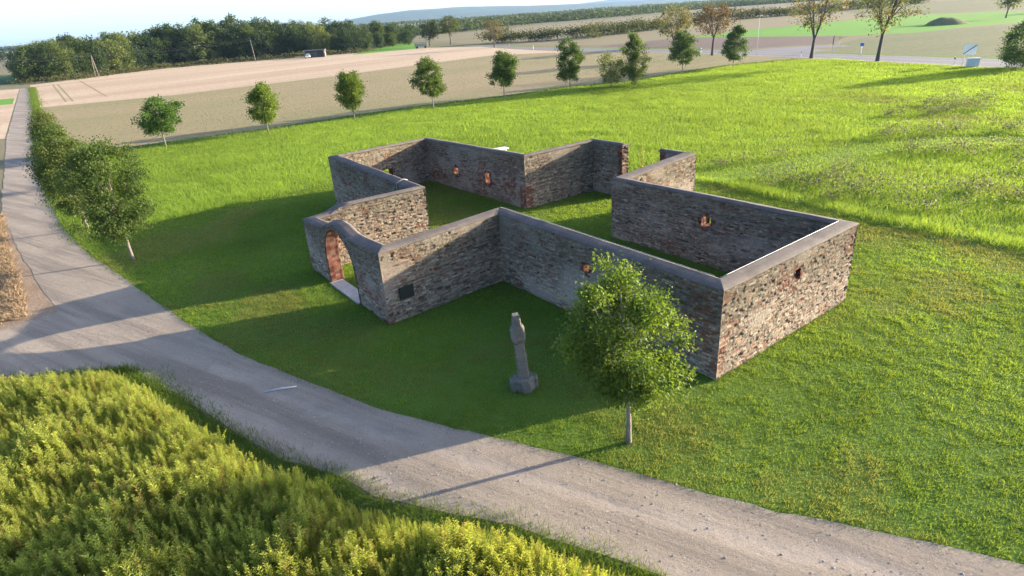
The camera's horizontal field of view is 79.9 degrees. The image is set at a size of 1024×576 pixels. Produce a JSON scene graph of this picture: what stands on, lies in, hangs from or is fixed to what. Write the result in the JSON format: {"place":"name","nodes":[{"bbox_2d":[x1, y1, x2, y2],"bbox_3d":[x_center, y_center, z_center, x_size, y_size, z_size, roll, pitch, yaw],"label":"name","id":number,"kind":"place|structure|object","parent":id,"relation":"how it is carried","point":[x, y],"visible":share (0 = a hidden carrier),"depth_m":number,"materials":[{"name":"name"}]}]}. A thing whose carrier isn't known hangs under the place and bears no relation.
{"place":"outdoors","nodes":[
{"label":"outdoors","id":0,"kind":"place"},
{"bbox_2d":[0,89,18,138],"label":"field","id":1,"kind":"structure","parent":0,"point":[6,111],"depth_m":110.19,"materials":[{"name":"soil"}]},
{"bbox_2d":[0,75,25,84],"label":"dark crop field","id":2,"kind":"structure","parent":0,"point":[6,78],"depth_m":204.42,"materials":[{"name":"green plant"}]},
{"bbox_2d":[0,223,55,330],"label":"maize field","id":3,"kind":"structure","parent":0,"point":[39,303],"depth_m":27.85,"materials":[{"name":"soil"}]},
{"bbox_2d":[0,213,32,323],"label":"dry maize","id":4,"kind":"object","parent":3,"relation":"on","point":[8,267],"visible":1,"depth_m":29.08,"materials":[{"name":"beige plant"}]},
{"bbox_2d":[30,47,561,106],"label":"harvested field","id":5,"kind":"structure","parent":0,"point":[165,82],"depth_m":163.00,"materials":[{"name":"soil"}]},
{"bbox_2d":[303,49,325,57],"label":"open shed","id":6,"kind":"structure","parent":5,"relation":"on","point":[317,53],"depth_m":221.64,"materials":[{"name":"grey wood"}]},
{"bbox_2d":[0,0,600,46],"label":"sky","id":7,"kind":"structure","parent":0,"point":[21,21],"materials":[{"name":"white"}]},
{"bbox_2d":[1,370,661,575],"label":"weed soil","id":8,"kind":"structure","parent":0,"point":[357,506],"depth_m":14.16,"materials":[{"name":"green plant"}]},
{"bbox_2d":[0,366,628,575],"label":"tall weeds","id":9,"kind":"object","parent":8,"relation":"on","point":[53,430],"visible":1,"depth_m":13.80,"materials":[{"name":"green plant"}]},
{"bbox_2d":[353,43,420,54],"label":"wood meadow","id":10,"kind":"structure","parent":0,"point":[397,47],"depth_m":246.50,"materials":[{"name":"green plant"}]},
{"bbox_2d":[372,22,386,46],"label":"tree","id":11,"kind":"object","parent":10,"relation":"on","point":[376,28],"visible":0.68,"depth_m":262.08,"materials":[{"name":"green plant"}]},
{"bbox_2d":[384,32,396,45],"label":"tree","id":12,"kind":"object","parent":10,"relation":"on","point":[390,41],"visible":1,"depth_m":263.55,"materials":[{"name":"green plant"}]},
{"bbox_2d":[383,21,401,45],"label":"tree","id":13,"kind":"object","parent":10,"relation":"on","point":[397,33],"visible":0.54,"depth_m":270.94,"materials":[{"name":"green plant"}]},
{"bbox_2d":[401,30,415,44],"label":"tree","id":14,"kind":"object","parent":10,"relation":"on","point":[404,36],"visible":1,"depth_m":273.10,"materials":[{"name":"green plant"}]},
{"bbox_2d":[42,52,789,147],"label":"stubble field","id":15,"kind":"structure","parent":0,"point":[215,112],"depth_m":97.61,"materials":[{"name":"beige plant"}]},
{"bbox_2d":[691,0,740,55],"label":"avenue tree","id":16,"kind":"object","parent":15,"relation":"on","point":[709,10],"visible":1,"depth_m":120.48,"materials":[{"name":"brown plant"}]},
{"bbox_2d":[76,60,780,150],"bbox_3d":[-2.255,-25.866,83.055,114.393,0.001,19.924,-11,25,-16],"label":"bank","id":17,"kind":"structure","parent":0,"point":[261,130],"depth_m":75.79,"materials":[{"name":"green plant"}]},
{"bbox_2d":[313,0,705,25],"bbox_3d":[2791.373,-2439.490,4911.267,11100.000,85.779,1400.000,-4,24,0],"label":"hills","id":18,"kind":"structure","parent":0,"point":[421,14],"depth_m":4711.98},
{"bbox_2d":[0,88,1023,575],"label":"track","id":19,"kind":"structure","parent":0,"point":[66,272],"depth_m":15.96,"materials":[{"name":"grey gravel"}]},
{"bbox_2d":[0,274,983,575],"bbox_3d":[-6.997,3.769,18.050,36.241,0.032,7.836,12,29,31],"label":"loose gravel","id":20,"kind":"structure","parent":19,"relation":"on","point":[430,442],"depth_m":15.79,"materials":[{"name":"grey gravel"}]},
{"bbox_2d":[0,0,1023,566],"bbox_3d":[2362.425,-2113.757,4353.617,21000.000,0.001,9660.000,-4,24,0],"label":"ground","id":21,"kind":"structure","parent":0,"point":[418,38],"depth_m":225.16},
{"bbox_2d":[7,61,31,81],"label":"tree","id":22,"kind":"object","parent":21,"relation":"on","point":[10,66],"visible":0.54,"depth_m":186.65,"materials":[{"name":"green plant"}]},
{"bbox_2d":[7,45,41,81],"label":"tree","id":23,"kind":"object","parent":21,"relation":"on","point":[29,62],"visible":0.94,"depth_m":185.76,"materials":[{"name":"green plant"}]},
{"bbox_2d":[25,107,66,144],"bbox_3d":[-46.786,-15.806,61.210,4.027,5.350,3.942,-4,24,0],"label":"young tree","id":24,"kind":"object","parent":21,"relation":"on","point":[42,117],"visible":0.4,"depth_m":60.55,"materials":[{"name":"green plant"}]},
{"bbox_2d":[34,39,67,77],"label":"tree","id":25,"kind":"object","parent":21,"relation":"on","point":[46,58],"visible":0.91,"depth_m":188.03,"materials":[{"name":"green plant"}]},
{"bbox_2d":[45,43,75,78],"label":"tree","id":26,"kind":"object","parent":21,"relation":"on","point":[67,61],"visible":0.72,"depth_m":190.31,"materials":[{"name":"green plant"}]},
{"bbox_2d":[57,41,87,77],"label":"tree","id":27,"kind":"object","parent":21,"relation":"on","point":[75,61],"visible":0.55,"depth_m":193.31,"materials":[{"name":"green plant"}]},
{"bbox_2d":[59,32,96,74],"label":"tree","id":28,"kind":"object","parent":21,"relation":"on","point":[66,37],"visible":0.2,"depth_m":200.84,"materials":[{"name":"green plant"}]},
{"bbox_2d":[76,50,97,73],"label":"tree","id":29,"kind":"object","parent":21,"relation":"on","point":[86,59],"visible":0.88,"depth_m":197.70,"materials":[{"name":"green plant"}]},
{"bbox_2d":[86,46,111,72],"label":"tree","id":30,"kind":"object","parent":21,"relation":"on","point":[102,63],"visible":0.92,"depth_m":200.05,"materials":[{"name":"green plant"}]},
{"bbox_2d":[96,38,135,72],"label":"tree","id":31,"kind":"object","parent":21,"relation":"on","point":[116,63],"visible":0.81,"depth_m":206.23,"materials":[{"name":"green plant"}]},
{"bbox_2d":[109,32,138,67],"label":"tree","id":32,"kind":"object","parent":21,"relation":"on","point":[119,38],"visible":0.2,"depth_m":213.45,"materials":[{"name":"green plant"}]},
{"bbox_2d":[115,40,137,70],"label":"tree","id":33,"kind":"object","parent":21,"relation":"on","point":[127,47],"visible":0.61,"depth_m":210.64,"materials":[{"name":"green plant"}]},
{"bbox_2d":[129,41,147,66],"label":"tree","id":34,"kind":"object","parent":21,"relation":"on","point":[139,52],"visible":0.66,"depth_m":218.00,"materials":[{"name":"green plant"}]},
{"bbox_2d":[133,33,162,67],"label":"tree","id":35,"kind":"object","parent":21,"relation":"on","point":[147,38],"visible":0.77,"depth_m":220.92,"materials":[{"name":"green plant"}]},
{"bbox_2d":[146,37,170,63],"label":"tree","id":36,"kind":"object","parent":21,"relation":"on","point":[157,40],"visible":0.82,"depth_m":223.27,"materials":[{"name":"green plant"}]},
{"bbox_2d":[147,21,183,63],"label":"tree","id":37,"kind":"object","parent":21,"relation":"on","point":[168,32],"visible":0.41,"depth_m":227.46,"materials":[{"name":"green plant"}]},
{"bbox_2d":[160,36,179,65],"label":"tree","id":38,"kind":"object","parent":21,"relation":"on","point":[166,41],"visible":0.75,"depth_m":225.31,"materials":[{"name":"green plant"}]},
{"bbox_2d":[159,22,188,57],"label":"tree","id":39,"kind":"object","parent":21,"relation":"on","point":[179,28],"visible":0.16,"depth_m":229.93,"materials":[{"name":"green plant"}]},
{"bbox_2d":[170,41,196,63],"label":"tree","id":40,"kind":"object","parent":21,"relation":"on","point":[179,54],"visible":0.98,"depth_m":225.99,"materials":[{"name":"green plant"}]},
{"bbox_2d":[5,47,375,84],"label":"undergrowth","id":41,"kind":"object","parent":21,"relation":"on","point":[132,69],"visible":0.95,"depth_m":213.15,"materials":[{"name":"green plant"}]},
{"bbox_2d":[178,23,216,60],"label":"tree","id":42,"kind":"object","parent":21,"relation":"on","point":[201,54],"visible":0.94,"depth_m":228.19,"materials":[{"name":"green plant"}]},
{"bbox_2d":[197,20,219,60],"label":"tree","id":43,"kind":"object","parent":21,"relation":"on","point":[206,26],"visible":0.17,"depth_m":237.18,"materials":[{"name":"green plant"}]},
{"bbox_2d":[201,31,226,61],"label":"tree","id":44,"kind":"object","parent":21,"relation":"on","point":[215,54],"visible":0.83,"depth_m":231.55,"materials":[{"name":"green plant"}]},
{"bbox_2d":[213,26,239,60],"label":"tree","id":45,"kind":"object","parent":21,"relation":"on","point":[227,42],"visible":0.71,"depth_m":232.12,"materials":[{"name":"green plant"}]},
{"bbox_2d":[214,12,247,57],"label":"tree","id":46,"kind":"object","parent":21,"relation":"on","point":[235,27],"visible":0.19,"depth_m":239.09,"materials":[{"name":"green plant"}]},
{"bbox_2d":[225,31,246,60],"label":"tree","id":47,"kind":"object","parent":21,"relation":"on","point":[240,43],"visible":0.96,"depth_m":232.35,"materials":[{"name":"green plant"}]},
{"bbox_2d":[236,22,263,57],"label":"tree","id":48,"kind":"object","parent":21,"relation":"on","point":[245,29],"visible":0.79,"depth_m":233.79,"materials":[{"name":"green plant"}]},
{"bbox_2d":[247,17,269,56],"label":"tree","id":49,"kind":"object","parent":21,"relation":"on","point":[253,24],"visible":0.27,"depth_m":240.23,"materials":[{"name":"green plant"}]},
{"bbox_2d":[249,29,273,57],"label":"tree","id":50,"kind":"object","parent":21,"relation":"on","point":[257,37],"visible":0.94,"depth_m":234.47,"materials":[{"name":"green plant"}]},
{"bbox_2d":[255,21,280,56],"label":"tree","id":51,"kind":"object","parent":21,"relation":"on","point":[267,29],"visible":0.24,"depth_m":242.57,"materials":[{"name":"green plant"}]},
{"bbox_2d":[262,31,286,56],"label":"tree","id":52,"kind":"object","parent":21,"relation":"on","point":[274,39],"visible":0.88,"depth_m":237.11,"materials":[{"name":"green plant"}]},
{"bbox_2d":[275,27,295,55],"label":"tree","id":53,"kind":"object","parent":21,"relation":"on","point":[283,40],"visible":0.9,"depth_m":238.91,"materials":[{"name":"green plant"}]},
{"bbox_2d":[287,26,307,51],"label":"tree","id":54,"kind":"object","parent":21,"relation":"on","point":[299,42],"visible":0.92,"depth_m":240.52,"materials":[{"name":"green plant"}]},
{"bbox_2d":[300,21,318,49],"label":"tree","id":55,"kind":"object","parent":21,"relation":"on","point":[309,28],"visible":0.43,"depth_m":244.21,"materials":[{"name":"green plant"}]},
{"bbox_2d":[305,34,320,49],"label":"tree","id":56,"kind":"object","parent":21,"relation":"on","point":[313,41],"visible":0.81,"depth_m":238.77,"materials":[{"name":"green plant"}]},
{"bbox_2d":[314,26,332,50],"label":"tree","id":57,"kind":"object","parent":21,"relation":"on","point":[320,34],"visible":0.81,"depth_m":240.88,"materials":[{"name":"green plant"}]},
{"bbox_2d":[330,34,340,51],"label":"tree","id":58,"kind":"object","parent":21,"relation":"on","point":[334,42],"visible":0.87,"depth_m":243.80,"materials":[{"name":"green plant"}]},
{"bbox_2d":[337,26,355,51],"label":"tree","id":59,"kind":"object","parent":21,"relation":"on","point":[345,46],"visible":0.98,"depth_m":241.17,"materials":[{"name":"green plant"}]},
{"bbox_2d":[338,19,362,48],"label":"tree","id":60,"kind":"object","parent":21,"relation":"on","point":[350,26],"visible":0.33,"depth_m":246.89,"materials":[{"name":"green plant"}]},
{"bbox_2d":[349,30,367,50],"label":"tree","id":61,"kind":"object","parent":21,"relation":"on","point":[359,39],"visible":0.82,"depth_m":246.06,"materials":[{"name":"green plant"}]},
{"bbox_2d":[355,23,375,49],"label":"tree","id":62,"kind":"object","parent":21,"relation":"on","point":[366,32],"visible":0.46,"depth_m":251.95,"materials":[{"name":"green plant"}]},
{"bbox_2d":[90,0,744,43],"bbox_3d":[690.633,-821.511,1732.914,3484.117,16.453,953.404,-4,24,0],"label":"distant trees","id":63,"kind":"object","parent":21,"relation":"on","point":[460,18],"visible":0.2,"depth_m":1572.02,"materials":[{"name":"green plant"}]},
{"bbox_2d":[419,18,440,45],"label":"avenue tree","id":64,"kind":"object","parent":21,"relation":"on","point":[432,27],"visible":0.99,"depth_m":247.27,"materials":[{"name":"green plant"}]},
{"bbox_2d":[438,15,461,44],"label":"avenue tree","id":65,"kind":"object","parent":21,"relation":"on","point":[444,25],"visible":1,"depth_m":245.61,"materials":[{"name":"green plant"}]},
{"bbox_2d":[482,19,502,47],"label":"avenue tree","id":66,"kind":"object","parent":21,"relation":"on","point":[496,26],"visible":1,"depth_m":203.33,"materials":[{"name":"brown plant"}]},
{"bbox_2d":[0,58,1020,575],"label":"verge grass","id":67,"kind":"structure","parent":21,"relation":"on","point":[34,106],"depth_m":16.76,"materials":[{"name":"green plant"}]},
{"bbox_2d":[370,0,819,34],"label":"distant trees","id":68,"kind":"object","parent":21,"relation":"on","point":[476,23],"visible":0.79,"depth_m":585.14,"materials":[{"name":"green plant"}]},
{"bbox_2d":[670,5,787,23],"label":"hedge","id":69,"kind":"object","parent":21,"relation":"on","point":[749,13],"visible":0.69,"depth_m":309.03,"materials":[{"name":"green plant"}]},
{"bbox_2d":[760,0,930,16],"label":"hedge","id":70,"kind":"object","parent":21,"relation":"on","point":[854,4],"visible":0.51,"depth_m":327.49,"materials":[{"name":"green plant"}]},
{"bbox_2d":[962,44,977,63],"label":"road sign","id":71,"kind":"object","parent":21,"relation":"on","point":[970,49],"visible":0.86,"depth_m":82.51,"materials":[{"name":"white metal"}]},
{"bbox_2d":[995,20,1023,67],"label":"young tree","id":72,"kind":"object","parent":21,"relation":"on","point":[1009,54],"visible":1,"depth_m":76.81,"materials":[{"name":"green plant"}]},
{"bbox_2d":[35,58,1023,250],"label":"meadow","id":73,"kind":"structure","parent":0,"point":[844,158],"depth_m":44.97,"materials":[{"name":"plant"}]},
{"bbox_2d":[22,123,83,170],"bbox_3d":[-35.013,-10.208,47.259,4.019,5.171,3.826,-4,24,0],"label":"young tree","id":74,"kind":"object","parent":73,"relation":"on","point":[38,141],"visible":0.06,"depth_m":46.19,"materials":[{"name":"green plant"}]},
{"bbox_2d":[20,120,97,227],"bbox_3d":[-26.183,-6.465,35.895,4.231,6.604,3.793,9,27,27],"label":"young tree","id":75,"kind":"object","parent":73,"relation":"on","point":[49,151],"visible":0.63,"depth_m":34.89,"materials":[{"name":"green plant"}]},
{"bbox_2d":[129,94,184,146],"bbox_3d":[-35.439,-16.899,62.011,5.476,5.284,5.742,-4,24,0],"label":"young tree","id":76,"kind":"object","parent":73,"relation":"on","point":[164,119],"visible":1,"depth_m":61.02,"materials":[{"name":"green plant"}]},
{"bbox_2d":[242,81,282,132],"bbox_3d":[-26.737,-19.495,65.891,4.222,5.748,4.201,-9,25,-11],"label":"young tree","id":77,"kind":"object","parent":73,"relation":"on","point":[259,95],"visible":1,"depth_m":64.93,"materials":[{"name":"green plant"}]},
{"bbox_2d":[331,69,367,118],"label":"young tree","id":78,"kind":"object","parent":73,"relation":"on","point":[349,82],"visible":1,"depth_m":71.26,"materials":[{"name":"green plant"}]},
{"bbox_2d":[407,55,447,108],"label":"young tree","id":79,"kind":"object","parent":73,"relation":"on","point":[433,84],"visible":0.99,"depth_m":74.68,"materials":[{"name":"green plant"}]},
{"bbox_2d":[484,48,519,97],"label":"young tree","id":80,"kind":"object","parent":73,"relation":"on","point":[504,73],"visible":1,"depth_m":78.92,"materials":[{"name":"green plant"}]},
{"bbox_2d":[553,35,586,88],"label":"young tree","id":81,"kind":"object","parent":73,"relation":"on","point":[570,72],"visible":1,"depth_m":83.96,"materials":[{"name":"green plant"}]},
{"bbox_2d":[595,51,629,86],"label":"bush","id":82,"kind":"object","parent":73,"relation":"on","point":[613,74],"visible":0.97,"depth_m":84.61,"materials":[{"name":"green plant"}]},
{"bbox_2d":[617,31,653,85],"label":"young tree","id":83,"kind":"object","parent":73,"relation":"on","point":[635,57],"visible":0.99,"depth_m":82.97,"materials":[{"name":"green plant"}]},
{"bbox_2d":[666,29,701,73],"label":"young tree","id":84,"kind":"object","parent":73,"relation":"on","point":[678,52],"visible":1,"depth_m":92.79,"materials":[{"name":"green plant"}]},
{"bbox_2d":[718,25,751,66],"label":"young tree","id":85,"kind":"object","parent":73,"relation":"on","point":[729,46],"visible":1,"depth_m":96.96,"materials":[{"name":"green plant"}]},
{"bbox_2d":[698,84,1023,216],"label":"weed clumps","id":86,"kind":"object","parent":73,"relation":"on","point":[941,107],"visible":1,"depth_m":38.22,"materials":[{"name":"green plant"}]},
{"bbox_2d":[965,57,980,66],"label":"utility cabinet","id":87,"kind":"object","parent":73,"relation":"on","point":[973,62],"visible":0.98,"depth_m":80.96,"materials":[{"name":"grey metal"}]},
{"bbox_2d":[80,171,1023,564],"bbox_3d":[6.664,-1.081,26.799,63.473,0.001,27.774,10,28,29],"label":"lawn","id":88,"kind":"structure","parent":0,"point":[833,488],"depth_m":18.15,"materials":[{"name":"plant"}]},
{"bbox_2d":[42,135,160,260],"bbox_3d":[-19.787,-4.209,30.048,4.429,6.510,4.483,-21,29,-33],"label":"young tree","id":89,"kind":"object","parent":88,"relation":"on","point":[124,218],"visible":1,"depth_m":29.42,"materials":[{"name":"green plant"}]},
{"bbox_2d":[509,312,538,393],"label":"stone column","id":90,"kind":"structure","parent":88,"relation":"on","point":[523,379],"depth_m":18.17,"materials":[{"name":"grey stone"}]},
{"bbox_2d":[302,137,858,380],"bbox_3d":[0.026,-3.935,30.381,18.643,3.391,29.165,-21,29,-33],"label":"church ruin","id":91,"kind":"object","parent":88,"relation":"on","point":[789,271],"visible":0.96,"depth_m":24.47,"materials":[{"name":"stone"}]},
{"bbox_2d":[399,283,414,299],"bbox_3d":[-3.956,0.148,22.972,0.620,0.500,0.070,-22,30,-35],"label":"wall plaque","id":92,"kind":"object","parent":91,"relation":"attached to","point":[406,291],"depth_m":22.95,"materials":[{"name":"brown metal"}]},
{"bbox_2d":[550,248,702,444],"bbox_3d":[2.903,1.675,14.898,3.761,5.450,3.045,12,29,32],"label":"young tree","id":93,"kind":"object","parent":88,"relation":"on","point":[610,368],"visible":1,"depth_m":14.33,"materials":[{"name":"green plant"}]},
{"bbox_2d":[430,6,800,43],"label":"tan field","id":94,"kind":"structure","parent":0,"point":[466,38],"depth_m":388.10,"materials":[{"name":"beige soil"}]},
{"bbox_2d":[515,12,872,44],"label":"tan field","id":95,"kind":"structure","parent":0,"point":[749,24],"depth_m":230.01,"materials":[{"name":"beige soil"}]},
{"bbox_2d":[473,16,666,42],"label":"hedge","id":96,"kind":"object","parent":95,"relation":"on","point":[601,28],"visible":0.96,"depth_m":233.65,"materials":[{"name":"green plant"}]},
{"bbox_2d":[601,36,847,48],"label":"ploughed field","id":97,"kind":"structure","parent":0,"point":[706,43],"depth_m":152.32,"materials":[{"name":"soil"}]},
{"bbox_2d":[652,2,696,45],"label":"avenue tree","id":98,"kind":"object","parent":97,"relation":"on","point":[682,24],"visible":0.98,"depth_m":154.44,"materials":[{"name":"brown plant"}]},
{"bbox_2d":[464,45,1020,68],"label":"road","id":99,"kind":"structure","parent":0,"point":[958,61],"depth_m":102.41,"materials":[{"name":"grey asphalt"}]},
{"bbox_2d":[480,46,1005,68],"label":"road shoulder","id":100,"kind":"object","parent":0,"point":[780,56],"visible":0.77,"depth_m":108.53},
{"bbox_2d":[786,0,851,57],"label":"avenue tree","id":101,"kind":"object","parent":100,"relation":"on","point":[814,25],"visible":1,"depth_m":103.08,"materials":[{"name":"brown plant"}]},
{"bbox_2d":[851,0,929,60],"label":"avenue tree","id":102,"kind":"object","parent":100,"relation":"on","point":[889,12],"visible":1,"depth_m":92.04,"materials":[{"name":"brown plant"}]},
{"bbox_2d":[464,44,1023,59],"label":"verge","id":103,"kind":"structure","parent":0,"point":[830,53],"depth_m":103.77,"materials":[{"name":"green plant"}]},
{"bbox_2d":[752,45,848,52],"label":"side road","id":104,"kind":"structure","parent":0,"point":[806,49],"depth_m":124.73,"materials":[{"name":"grey asphalt"}]},
{"bbox_2d":[695,11,1023,36],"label":"green field","id":105,"kind":"structure","parent":0,"point":[914,24],"depth_m":182.34,"materials":[{"name":"green plant"}]},
{"bbox_2d":[924,17,968,25],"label":"earth mound","id":106,"kind":"object","parent":105,"relation":"on","point":[941,21],"visible":0.89,"depth_m":165.63,"materials":[{"name":"green plant"}]},
{"bbox_2d":[994,0,1023,17],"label":"avenue tree","id":107,"kind":"object","parent":105,"relation":"on","point":[1008,2],"visible":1,"depth_m":177.34,"materials":[{"name":"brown plant"}]},
{"bbox_2d":[830,25,1023,56],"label":"pale pasture","id":108,"kind":"structure","parent":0,"point":[954,42],"depth_m":119.19,"materials":[{"name":"beige plant"}]},
{"bbox_2d":[840,0,1023,15],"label":"field","id":109,"kind":"structure","parent":0,"point":[959,6],"depth_m":290.35,"materials":[{"name":"beige soil"}]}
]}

